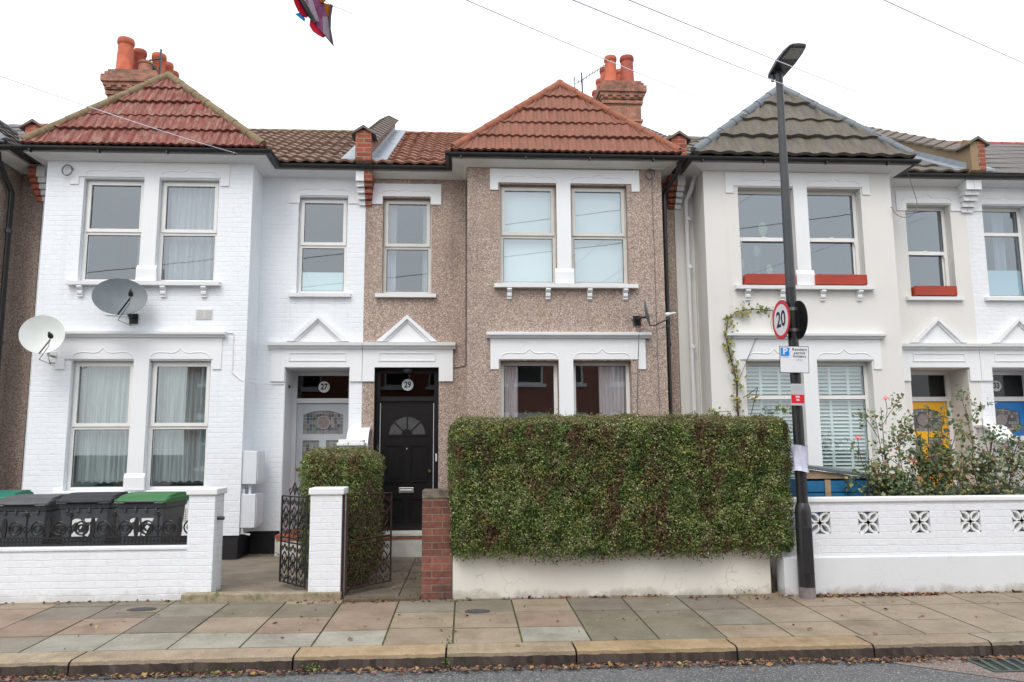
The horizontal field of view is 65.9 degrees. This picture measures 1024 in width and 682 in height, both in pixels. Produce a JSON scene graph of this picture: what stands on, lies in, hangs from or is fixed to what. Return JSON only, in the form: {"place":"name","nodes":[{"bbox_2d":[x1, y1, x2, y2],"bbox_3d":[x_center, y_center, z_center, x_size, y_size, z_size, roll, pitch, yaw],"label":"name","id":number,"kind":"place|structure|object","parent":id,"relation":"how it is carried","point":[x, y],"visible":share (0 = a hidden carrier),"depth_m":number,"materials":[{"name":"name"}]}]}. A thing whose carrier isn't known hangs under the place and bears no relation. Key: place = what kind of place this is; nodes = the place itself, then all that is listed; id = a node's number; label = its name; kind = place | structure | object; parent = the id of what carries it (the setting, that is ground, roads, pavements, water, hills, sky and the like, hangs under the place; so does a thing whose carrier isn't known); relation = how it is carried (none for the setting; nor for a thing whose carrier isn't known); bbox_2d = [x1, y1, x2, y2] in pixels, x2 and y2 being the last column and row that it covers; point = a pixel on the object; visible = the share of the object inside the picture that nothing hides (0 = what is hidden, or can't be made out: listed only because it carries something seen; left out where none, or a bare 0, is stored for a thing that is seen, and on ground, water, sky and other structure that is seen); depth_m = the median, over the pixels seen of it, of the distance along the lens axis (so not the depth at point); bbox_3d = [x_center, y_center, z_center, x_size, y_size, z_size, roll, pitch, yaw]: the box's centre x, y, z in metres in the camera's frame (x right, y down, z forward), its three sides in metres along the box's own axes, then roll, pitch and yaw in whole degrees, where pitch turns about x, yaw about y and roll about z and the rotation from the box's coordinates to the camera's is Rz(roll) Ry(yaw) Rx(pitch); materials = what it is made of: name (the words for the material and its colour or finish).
{"place":"outdoors","nodes":[
{"label":"outdoors","id":0,"kind":"place"},
{"bbox_2d":[216,554,364,594],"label":"garden ground","id":1,"kind":"structure","parent":0,"point":[252,572],"depth_m":9.86,"materials":[{"name":"concrete"}]},
{"bbox_2d":[0,490,33,498],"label":"wheelie bin","id":2,"kind":"object","parent":1,"relation":"on","point":[4,493],"visible":0.13,"depth_m":10.09,"materials":[{"name":"green plastic"}]},
{"bbox_2d":[0,120,42,489],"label":"pebbledashed house","id":3,"kind":"structure","parent":1,"relation":"on","point":[21,206],"depth_m":12.04,"materials":[{"name":"paint"}]},
{"bbox_2d":[0,494,66,544],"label":"wheelie bin","id":4,"kind":"object","parent":1,"relation":"on","point":[42,508],"visible":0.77,"depth_m":9.15,"materials":[{"name":"grey plastic"}]},
{"bbox_2d":[56,492,127,543],"bbox_3d":[-5.005,2.346,9.449,0.610,1.055,0.818,1,-8,-7],"label":"wheelie bin","id":5,"kind":"object","parent":1,"relation":"on","point":[88,506],"visible":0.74,"depth_m":9.19,"materials":[{"name":"grey plastic"}]},
{"bbox_2d":[114,491,188,542],"bbox_3d":[-4.314,2.345,9.470,0.610,1.055,0.818,0,-8,0],"label":"wheelie bin","id":6,"kind":"object","parent":1,"relation":"on","point":[144,506],"visible":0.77,"depth_m":9.20,"materials":[{"name":"grey plastic"}]},
{"bbox_2d":[12,36,391,559],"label":"white brick house","id":7,"kind":"structure","parent":1,"relation":"on","point":[264,326],"depth_m":11.94,"materials":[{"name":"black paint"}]},
{"bbox_2d":[19,315,64,364],"bbox_3d":[-6.583,-0.040,11.118,0.584,0.664,0.842,0,-8,-3],"label":"satellite dish","id":8,"kind":"object","parent":7,"relation":"attached to","point":[42,334],"visible":1,"depth_m":11.12,"materials":[{"name":"metal"}]},
{"bbox_2d":[66,361,133,489],"bbox_3d":[-5.972,1.227,11.532,0.884,1.864,0.092,0,-8,-3],"label":"window","id":9,"kind":"structure","parent":7,"relation":"in","point":[75,426],"depth_m":11.50,"materials":[{"name":"plastic"}]},
{"bbox_2d":[75,367,130,482],"bbox_3d":[-5.982,1.218,11.653,0.796,1.740,0.041,0,-8,-3],"label":"curtain","id":10,"kind":"object","parent":7,"relation":"hanging from","point":[101,456],"visible":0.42,"depth_m":11.65,"materials":[{"name":"white fabric"}]},
{"bbox_2d":[81,180,143,280],"bbox_3d":[-5.989,-1.651,11.926,0.884,1.574,0.092,0,-8,-3],"label":"window","id":11,"kind":"structure","parent":7,"relation":"in","point":[88,231],"depth_m":11.90,"materials":[{"name":"plastic"}]},
{"bbox_2d":[0,76,234,152],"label":"overhead cable","id":12,"kind":"object","parent":7,"relation":"attached to","point":[102,111],"visible":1,"depth_m":6.73,"materials":[{"name":"grey rubber"}]},
{"bbox_2d":[92,278,147,325],"bbox_3d":[-5.489,-0.588,11.321,0.747,0.653,0.653,-3,-8,21],"label":"satellite dish","id":13,"kind":"object","parent":7,"relation":"attached to","point":[118,296],"visible":1,"depth_m":11.34,"materials":[{"name":"grey metal"}]},
{"bbox_2d":[137,195,140,264],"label":"curtain","id":14,"kind":"object","parent":7,"relation":"hanging from","point":[138,243],"visible":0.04,"depth_m":12.03,"materials":[{"name":"white fabric"}]},
{"bbox_2d":[149,49,161,73],"bbox_3d":[-7.304,-5.649,16.098,0.269,0.650,0.190,-4,-8,23],"label":"television aerial","id":15,"kind":"object","parent":7,"relation":"attached to","point":[160,61],"visible":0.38,"depth_m":16.11,"materials":[{"name":"grey paint"}]},
{"bbox_2d":[146,361,210,489],"bbox_3d":[-4.869,1.229,11.598,0.874,1.864,0.092,0,-8,-3],"label":"window","id":16,"kind":"structure","parent":7,"relation":"in","point":[153,426],"depth_m":11.57,"materials":[{"name":"plastic"}]},
{"bbox_2d":[153,367,206,482],"bbox_3d":[-4.877,1.221,11.718,0.782,1.740,0.041,0,-8,-3],"label":"curtain","id":17,"kind":"object","parent":7,"relation":"hanging from","point":[179,455],"visible":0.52,"depth_m":11.71,"materials":[{"name":"white fabric"}]},
{"bbox_2d":[157,181,218,280],"bbox_3d":[-4.886,-1.649,11.992,0.874,1.574,0.092,0,-8,-3],"label":"window","id":18,"kind":"structure","parent":7,"relation":"in","point":[164,232],"depth_m":11.97,"materials":[{"name":"plastic"}]},
{"bbox_2d":[164,187,214,279],"bbox_3d":[-4.894,-1.633,12.110,0.782,1.500,0.046,0,-8,-3],"label":"curtain","id":19,"kind":"object","parent":7,"relation":"hanging from","point":[190,258],"visible":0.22,"depth_m":12.11,"materials":[{"name":"white fabric"}]},
{"bbox_2d":[294,403,348,527],"bbox_3d":[-3.052,1.993,12.687,0.838,1.980,0.105,0,-8,-3],"label":"door","id":20,"kind":"structure","parent":7,"relation":"in","point":[318,424],"depth_m":12.79,"materials":[{"name":"white wood"}]},
{"bbox_2d":[298,199,347,292],"bbox_3d":[-3.024,-1.519,12.692,0.774,1.564,0.092,0,-8,-3],"label":"window","id":21,"kind":"structure","parent":7,"relation":"in","point":[302,245],"depth_m":12.67,"materials":[{"name":"plastic"}]},
{"bbox_2d":[297,441,386,585],"bbox_3d":[-2.162,2.175,10.152,1.038,1.788,2.300,0,-8,-3],"label":"privet hedge","id":22,"kind":"object","parent":1,"relation":"on","point":[356,469],"visible":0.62,"depth_m":9.25,"materials":[{"name":"green plant"}]},
{"bbox_2d":[337,428,371,449],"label":"scroll wall","id":23,"kind":"structure","parent":1,"relation":"on","point":[355,437],"depth_m":11.78,"materials":[{"name":"white paint"}]},
{"bbox_2d":[341,54,687,556],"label":"pebbledashed house","id":24,"kind":"structure","parent":1,"relation":"on","point":[458,336],"depth_m":12.34,"materials":[{"name":"paint"}]},
{"bbox_2d":[387,204,396,290],"bbox_3d":[-1.961,-1.505,12.873,0.155,1.500,0.028,0,-8,-3],"label":"curtain","id":25,"kind":"object","parent":24,"relation":"hanging from","point":[391,264],"visible":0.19,"depth_m":12.86,"materials":[{"name":"white fabric"}]},
{"bbox_2d":[380,402,433,529],"bbox_3d":[-1.650,1.942,12.372,0.838,1.980,0.107,0,-8,-3],"label":"door","id":26,"kind":"structure","parent":24,"relation":"in","point":[406,434],"depth_m":12.39,"materials":[{"name":"black paint"}]},
{"bbox_2d":[383,200,431,293],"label":"window","id":27,"kind":"structure","parent":24,"relation":"in","point":[386,246],"depth_m":12.75,"materials":[{"name":"plastic"}]},
{"bbox_2d":[422,205,427,291],"bbox_3d":[-1.402,-1.504,12.905,0.116,1.500,0.027,0,-8,-3],"label":"curtain","id":28,"kind":"object","parent":24,"relation":"hanging from","point":[425,271],"depth_m":12.89,"materials":[{"name":"white fabric"}]},
{"bbox_2d":[504,366,517,417],"bbox_3d":[-0.024,1.245,11.959,0.235,1.780,0.036,0,-8,-3],"label":"curtain","id":29,"kind":"object","parent":24,"relation":"hanging from","point":[510,392],"visible":0.34,"depth_m":12.02,"materials":[{"name":"white fabric"}]},
{"bbox_2d":[504,191,551,281],"bbox_3d":[0.239,-1.625,12.392,0.840,1.540,0.010,0,-8,-3],"label":"window blind","id":30,"kind":"object","parent":24,"relation":"attached to","point":[527,260],"depth_m":12.38,"materials":[{"name":"white fabric"}]},
{"bbox_2d":[500,186,555,283],"bbox_3d":[0.245,-1.638,12.297,0.874,1.574,0.092,0,-8,-3],"label":"window","id":31,"kind":"structure","parent":24,"relation":"in","point":[503,235],"depth_m":12.27,"materials":[{"name":"plastic"}]},
{"bbox_2d":[500,362,557,417],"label":"window","id":32,"kind":"structure","parent":24,"relation":"in","point":[555,390],"depth_m":12.04,"materials":[{"name":"plastic"}]},
{"bbox_2d":[573,59,609,91],"bbox_3d":[1.756,-5.080,17.326,0.844,2.148,0.344,-2,-8,9],"label":"television aerial","id":33,"kind":"object","parent":24,"relation":"attached to","point":[581,83],"visible":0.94,"depth_m":17.42,"materials":[{"name":"grey metal"}]},
{"bbox_2d":[574,192,622,282],"bbox_3d":[1.342,-1.622,12.457,0.850,1.540,0.010,0,-8,-3],"label":"window blind","id":34,"kind":"object","parent":24,"relation":"attached to","point":[598,260],"depth_m":12.45,"materials":[{"name":"white fabric"}]},
{"bbox_2d":[570,187,627,283],"bbox_3d":[1.348,-1.635,12.362,0.884,1.574,0.092,0,-8,-3],"label":"window","id":35,"kind":"structure","parent":24,"relation":"in","point":[621,236],"depth_m":12.34,"materials":[{"name":"plastic"}]},
{"bbox_2d":[573,362,629,414],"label":"window","id":36,"kind":"structure","parent":24,"relation":"in","point":[627,386],"depth_m":12.11,"materials":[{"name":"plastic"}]},
{"bbox_2d":[598,366,625,415],"bbox_3d":[1.546,1.248,12.052,0.420,1.780,0.036,0,-8,-3],"label":"curtain","id":37,"kind":"object","parent":24,"relation":"hanging from","point":[612,398],"visible":0.34,"depth_m":12.12,"materials":[{"name":"white fabric"}]},
{"bbox_2d":[631,299,675,330],"bbox_3d":[2.137,-0.373,11.913,0.478,0.488,0.531,2,-8,-20],"label":"satellite dish","id":38,"kind":"object","parent":24,"relation":"attached to","point":[636,320],"visible":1,"depth_m":11.77,"materials":[{"name":"black metal"}]},
{"bbox_2d":[444,407,795,592],"bbox_3d":[1.225,1.800,9.084,4.066,2.091,1.319,0,-8,-3],"label":"privet hedge","id":39,"kind":"object","parent":1,"relation":"on","point":[621,482],"visible":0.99,"depth_m":8.63,"materials":[{"name":"green plant"}]},
{"bbox_2d":[294,0,351,45],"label":"bunting flag","id":40,"kind":"object","parent":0,"point":[318,13],"visible":1,"depth_m":5.27,"materials":[{"name":"fabric"}]},
{"bbox_2d":[344,557,421,598],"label":"garden path","id":41,"kind":"structure","parent":0,"point":[407,584],"depth_m":9.53,"materials":[{"name":"grey concrete"}]},
{"bbox_2d":[0,659,1022,681],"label":"road","id":42,"kind":"structure","parent":0,"point":[853,671],"depth_m":6.21,"materials":[{"name":"grey asphalt"}]},
{"bbox_2d":[45,552,785,679],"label":"weeds","id":43,"kind":"object","parent":42,"relation":"on","point":[318,666],"visible":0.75,"depth_m":6.34,"materials":[{"name":"green plant"}]},
{"bbox_2d":[0,564,1023,681],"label":"fallen leaves","id":44,"kind":"object","parent":42,"relation":"on","point":[488,667],"visible":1,"depth_m":6.45,"materials":[{"name":"brown plant"}]},
{"bbox_2d":[876,655,1023,681],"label":"road patch","id":45,"kind":"object","parent":42,"relation":"on","point":[957,664],"visible":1,"depth_m":6.38,"materials":[{"name":"grey asphalt"}]},
{"bbox_2d":[964,657,1023,672],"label":"gully grate","id":46,"kind":"object","parent":42,"relation":"on","point":[1011,664],"visible":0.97,"depth_m":6.43,"materials":[{"name":"metal"}]},
{"bbox_2d":[0,591,1023,652],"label":"pavement","id":47,"kind":"structure","parent":0,"point":[35,627],"depth_m":7.57,"materials":[{"name":"grey concrete"}]},
{"bbox_2d":[0,487,226,602],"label":"garden wall","id":48,"kind":"structure","parent":47,"relation":"on","point":[34,574],"depth_m":8.58,"materials":[{"name":"paint"}]},
{"bbox_2d":[0,509,187,546],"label":"iron railing","id":49,"kind":"object","parent":48,"relation":"on","point":[49,528],"visible":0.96,"depth_m":8.71,"materials":[{"name":"black metal"}]},
{"bbox_2d":[116,607,165,612],"bbox_3d":[-3.792,2.758,8.091,0.408,0.032,0.260,0,-8,-3],"label":"stopcock cover","id":50,"kind":"object","parent":47,"relation":"on","point":[141,609],"visible":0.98,"depth_m":8.05,"materials":[{"name":"metal"}]},
{"bbox_2d":[181,590,342,602],"bbox_3d":[-2.692,2.773,8.539,1.690,0.115,0.160,0,-8,-3],"label":"threshold step","id":51,"kind":"object","parent":47,"relation":"on","point":[245,596],"visible":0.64,"depth_m":8.47,"materials":[{"name":"beige concrete"}]},
{"bbox_2d":[308,486,348,596],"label":"gate pier","id":52,"kind":"structure","parent":47,"relation":"on","point":[327,540],"depth_m":8.63,"materials":[{"name":"brick"}]},
{"bbox_2d":[279,482,307,588],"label":"iron gate","id":53,"kind":"structure","parent":52,"relation":"attached to","point":[288,548],"depth_m":8.90,"materials":[{"name":"black metal"}]},
{"bbox_2d":[345,480,391,589],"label":"iron gate","id":54,"kind":"structure","parent":52,"relation":"attached to","point":[362,538],"depth_m":8.94,"materials":[{"name":"black metal"}]},
{"bbox_2d":[343,596,419,602],"bbox_3d":[-1.396,2.783,8.486,0.810,0.065,0.105,0,-8,-3],"label":"path threshold","id":55,"kind":"object","parent":47,"relation":"on","point":[398,599],"visible":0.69,"depth_m":8.45,"materials":[{"name":"grey concrete"}]},
{"bbox_2d":[421,489,452,599],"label":"brick pier","id":56,"kind":"structure","parent":47,"relation":"on","point":[436,583],"depth_m":8.60,"materials":[{"name":"brick"}]},
{"bbox_2d":[459,609,495,614],"bbox_3d":[-0.347,2.726,7.937,0.360,0.032,0.260,0,-8,-3],"label":"stopcock cover","id":57,"kind":"object","parent":47,"relation":"on","point":[477,612],"visible":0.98,"depth_m":7.90,"materials":[{"name":"metal"}]},
{"bbox_2d":[452,546,770,600],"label":"garden wall","id":58,"kind":"structure","parent":47,"relation":"on","point":[492,578],"depth_m":8.68,"materials":[{"name":"white paint"}]},
{"bbox_2d":[768,43,815,599],"bbox_3d":[3.200,-0.278,8.758,0.248,6.129,0.666,0,-8,-3],"label":"lamp post","id":59,"kind":"object","parent":47,"relation":"on","point":[791,54],"visible":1,"depth_m":8.88,"materials":[{"name":"black metal"}]},
{"bbox_2d":[772,300,790,338],"bbox_3d":[3.129,-0.239,8.926,0.210,0.444,0.444,0,-8,-3],"label":"speed limit sign","id":60,"kind":"object","parent":59,"relation":"attached to","point":[781,319],"visible":0.97,"depth_m":8.90,"materials":[{"name":"metal"}]},
{"bbox_2d":[779,346,808,372],"bbox_3d":[3.139,0.206,8.786,0.329,0.310,0.007,-1,-8,2],"label":"parking sign","id":61,"kind":"object","parent":59,"relation":"attached to","point":[794,359],"visible":1,"depth_m":8.78,"materials":[{"name":"white metal"}]},
{"bbox_2d":[791,384,804,405],"bbox_3d":[3.158,0.592,8.735,0.157,0.244,0.006,-1,-8,2],"label":"notice plate","id":62,"kind":"object","parent":59,"relation":"attached to","point":[797,394],"visible":1,"depth_m":8.73,"materials":[{"name":"white metal"}]},
{"bbox_2d":[789,301,807,339],"bbox_3d":[3.184,-0.237,8.949,0.150,0.444,0.444,0,-8,-3],"label":"speed limit sign","id":63,"kind":"object","parent":59,"relation":"attached to","point":[802,315],"visible":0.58,"depth_m":8.87,"materials":[{"name":"metal"}]},
{"bbox_2d":[791,445,808,472],"bbox_3d":[3.180,1.297,8.724,0.186,0.304,0.202,0,-8,-3],"label":"plastic notice","id":64,"kind":"object","parent":59,"relation":"attached to","point":[800,458],"visible":0.98,"depth_m":8.66,"materials":[{"name":"white plastic"}]},
{"bbox_2d":[776,495,1023,595],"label":"garden wall","id":65,"kind":"structure","parent":47,"relation":"on","point":[943,550],"depth_m":8.82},
{"bbox_2d":[0,0,1023,141],"label":"sky","id":66,"kind":"structure","parent":0,"point":[426,65],"materials":[{"name":"white"}]},
{"bbox_2d":[572,0,883,119],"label":"overhead cable","id":67,"kind":"object","parent":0,"point":[697,50],"visible":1,"depth_m":5.49,"materials":[{"name":"grey rubber"}]},
{"bbox_2d":[770,555,777,591],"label":"garden soil","id":68,"kind":"structure","parent":0,"point":[774,568],"depth_m":10.26,"materials":[{"name":"brown soil"}]},
{"bbox_2d":[645,85,984,554],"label":"rendered house","id":69,"kind":"structure","parent":68,"relation":"on","point":[862,202],"depth_m":12.57,"materials":[{"name":"paint"}]},
{"bbox_2d":[466,0,745,113],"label":"overhead cable","id":70,"kind":"object","parent":69,"relation":"attached to","point":[582,49],"visible":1,"depth_m":5.51,"materials":[{"name":"grey rubber"}]},
{"bbox_2d":[707,300,791,442],"bbox_3d":[3.592,1.224,11.892,1.319,3.760,0.147,0,-8,-3],"label":"climbing vine","id":71,"kind":"object","parent":69,"relation":"attached to","point":[731,360],"visible":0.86,"depth_m":12.03,"materials":[{"name":"green plant"}]},
{"bbox_2d":[741,222,772,274],"bbox_3d":[3.874,-1.378,12.777,0.631,1.112,0.145,0,-8,-3],"label":"potted plant","id":72,"kind":"object","parent":69,"relation":"on","point":[762,232],"visible":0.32,"depth_m":12.75,"materials":[{"name":"plant"}]},
{"bbox_2d":[738,191,782,284],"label":"window","id":73,"kind":"structure","parent":69,"relation":"in","point":[750,193],"depth_m":12.57,"materials":[{"name":"plastic"}]},
{"bbox_2d":[746,362,790,401],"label":"window","id":74,"kind":"structure","parent":69,"relation":"in","point":[763,397],"depth_m":12.23,"materials":[{"name":"plastic"}]},
{"bbox_2d":[742,274,795,284],"bbox_3d":[4.000,-0.948,12.296,0.780,0.155,0.180,0,-8,-3],"label":"window box","id":75,"kind":"object","parent":69,"relation":"on","point":[763,279],"visible":0.6,"depth_m":12.21,"materials":[{"name":"red plastic"}]},
{"bbox_2d":[746,367,794,478],"bbox_3d":[4.011,1.280,12.279,0.874,1.770,0.046,0,-8,-3],"label":"window shutter","id":76,"kind":"object","parent":69,"relation":"attached to","point":[760,385],"depth_m":12.34,"materials":[{"name":"white wood"}]},
{"bbox_2d":[807,192,859,274],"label":"window","id":77,"kind":"structure","parent":69,"relation":"in","point":[854,240],"depth_m":12.66,"materials":[{"name":"plastic"}]},
{"bbox_2d":[815,274,867,285],"bbox_3d":[5.118,-0.946,12.362,0.820,0.155,0.180,0,-8,-3],"label":"window box","id":78,"kind":"object","parent":69,"relation":"on","point":[841,279],"visible":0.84,"depth_m":12.28,"materials":[{"name":"red plastic"}]},
{"bbox_2d":[817,367,867,477],"bbox_3d":[5.114,1.282,12.345,0.864,1.770,0.046,0,-8,-3],"label":"window shutter","id":79,"kind":"object","parent":69,"relation":"attached to","point":[832,429],"depth_m":12.35,"materials":[{"name":"white wood"}]},
{"bbox_2d":[817,362,872,477],"bbox_3d":[5.120,1.260,12.259,0.874,1.864,0.074,0,-8,-3],"label":"window","id":80,"kind":"structure","parent":69,"relation":"in","point":[865,397],"depth_m":12.29,"materials":[{"name":"plastic"}]},
{"bbox_2d":[905,207,949,285],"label":"window","id":81,"kind":"structure","parent":69,"relation":"in","point":[943,255],"depth_m":13.36,"materials":[{"name":"plastic"}]},
{"bbox_2d":[912,402,952,485],"bbox_3d":[6.942,2.011,13.254,0.838,1.980,0.057,0,-8,-3],"label":"door","id":82,"kind":"structure","parent":69,"relation":"in","point":[921,416],"depth_m":13.34,"materials":[{"name":"yellow wood"}]},
{"bbox_2d":[911,286,957,296],"bbox_3d":[6.974,-0.819,13.077,0.710,0.155,0.180,0,-8,-3],"label":"window box","id":83,"kind":"object","parent":69,"relation":"on","point":[948,291],"visible":0.91,"depth_m":13.00,"materials":[{"name":"red plastic"}]},
{"bbox_2d":[788,464,875,532],"bbox_3d":[3.929,2.205,9.841,1.020,1.375,0.640,0,-8,-3],"label":"storage box","id":84,"kind":"object","parent":68,"relation":"on","point":[820,483],"visible":0.13,"depth_m":9.61,"materials":[{"name":"blue wood"}]},
{"bbox_2d":[841,392,933,531],"bbox_3d":[4.483,1.741,9.428,1.249,2.262,0.578,0,-8,-3],"label":"rose bush","id":85,"kind":"object","parent":68,"relation":"on","point":[881,478],"visible":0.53,"depth_m":9.44,"materials":[{"name":"green plant"}]},
{"bbox_2d":[894,400,974,531],"bbox_3d":[5.138,1.794,9.513,0.844,2.170,0.827,-7,-10,39],"label":"rose bush","id":86,"kind":"object","parent":68,"relation":"on","point":[944,466],"visible":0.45,"depth_m":9.51,"materials":[{"name":"green plant"}]},
{"bbox_2d":[866,126,1023,435],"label":"white brick house","id":87,"kind":"structure","parent":68,"relation":"on","point":[997,168],"depth_m":13.34,"materials":[{"name":"brick"}]},
{"bbox_2d":[991,213,1006,270],"bbox_3d":[8.352,-1.673,13.574,0.203,1.100,0.068,0,-8,-3],"label":"curtain","id":88,"kind":"object","parent":87,"relation":"hanging from","point":[998,244],"visible":0.86,"depth_m":13.57,"materials":[{"name":"white fabric"}]},
{"bbox_2d":[982,208,1023,296],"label":"window","id":89,"kind":"structure","parent":87,"relation":"in","point":[1018,234],"depth_m":13.46,"materials":[{"name":"plastic"}]},
{"bbox_2d":[994,401,1023,435],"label":"door","id":90,"kind":"structure","parent":87,"relation":"in","point":[1010,414],"depth_m":13.44,"materials":[{"name":"blue wood"}]},
{"bbox_2d":[919,486,979,530],"bbox_3d":[5.487,2.358,9.922,0.610,1.055,0.818,0,-8,-1],"label":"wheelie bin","id":91,"kind":"object","parent":68,"relation":"on","point":[959,491],"visible":0.02,"depth_m":9.75,"materials":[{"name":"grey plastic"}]},
{"bbox_2d":[927,384,1023,494],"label":"rose bush","id":92,"kind":"object","parent":68,"relation":"on","point":[987,467],"visible":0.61,"depth_m":9.62,"materials":[{"name":"green plant"}]},
{"bbox_2d":[975,425,1023,486],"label":"scroll wall","id":93,"kind":"structure","parent":68,"relation":"on","point":[985,427],"depth_m":12.34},
{"bbox_2d":[975,485,1023,494],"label":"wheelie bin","id":94,"kind":"object","parent":68,"relation":"on","point":[996,486],"visible":0.02,"depth_m":9.80,"materials":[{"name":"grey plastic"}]},
{"bbox_2d":[629,0,922,114],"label":"overhead cable","id":95,"kind":"object","parent":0,"point":[745,47],"visible":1,"depth_m":5.73,"materials":[{"name":"grey rubber"}]},
{"bbox_2d":[884,0,1023,63],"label":"overhead cable","id":96,"kind":"object","parent":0,"point":[950,30],"visible":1,"depth_m":5.83,"materials":[{"name":"grey rubber"}]},
{"label":"ground","id":97,"kind":"structure","parent":0,"visible":0},
{"bbox_2d":[0,632,1023,677],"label":"kerb","id":98,"kind":"structure","parent":97,"relation":"on","point":[330,658],"depth_m":6.53,"materials":[{"name":"concrete"}]}
]}

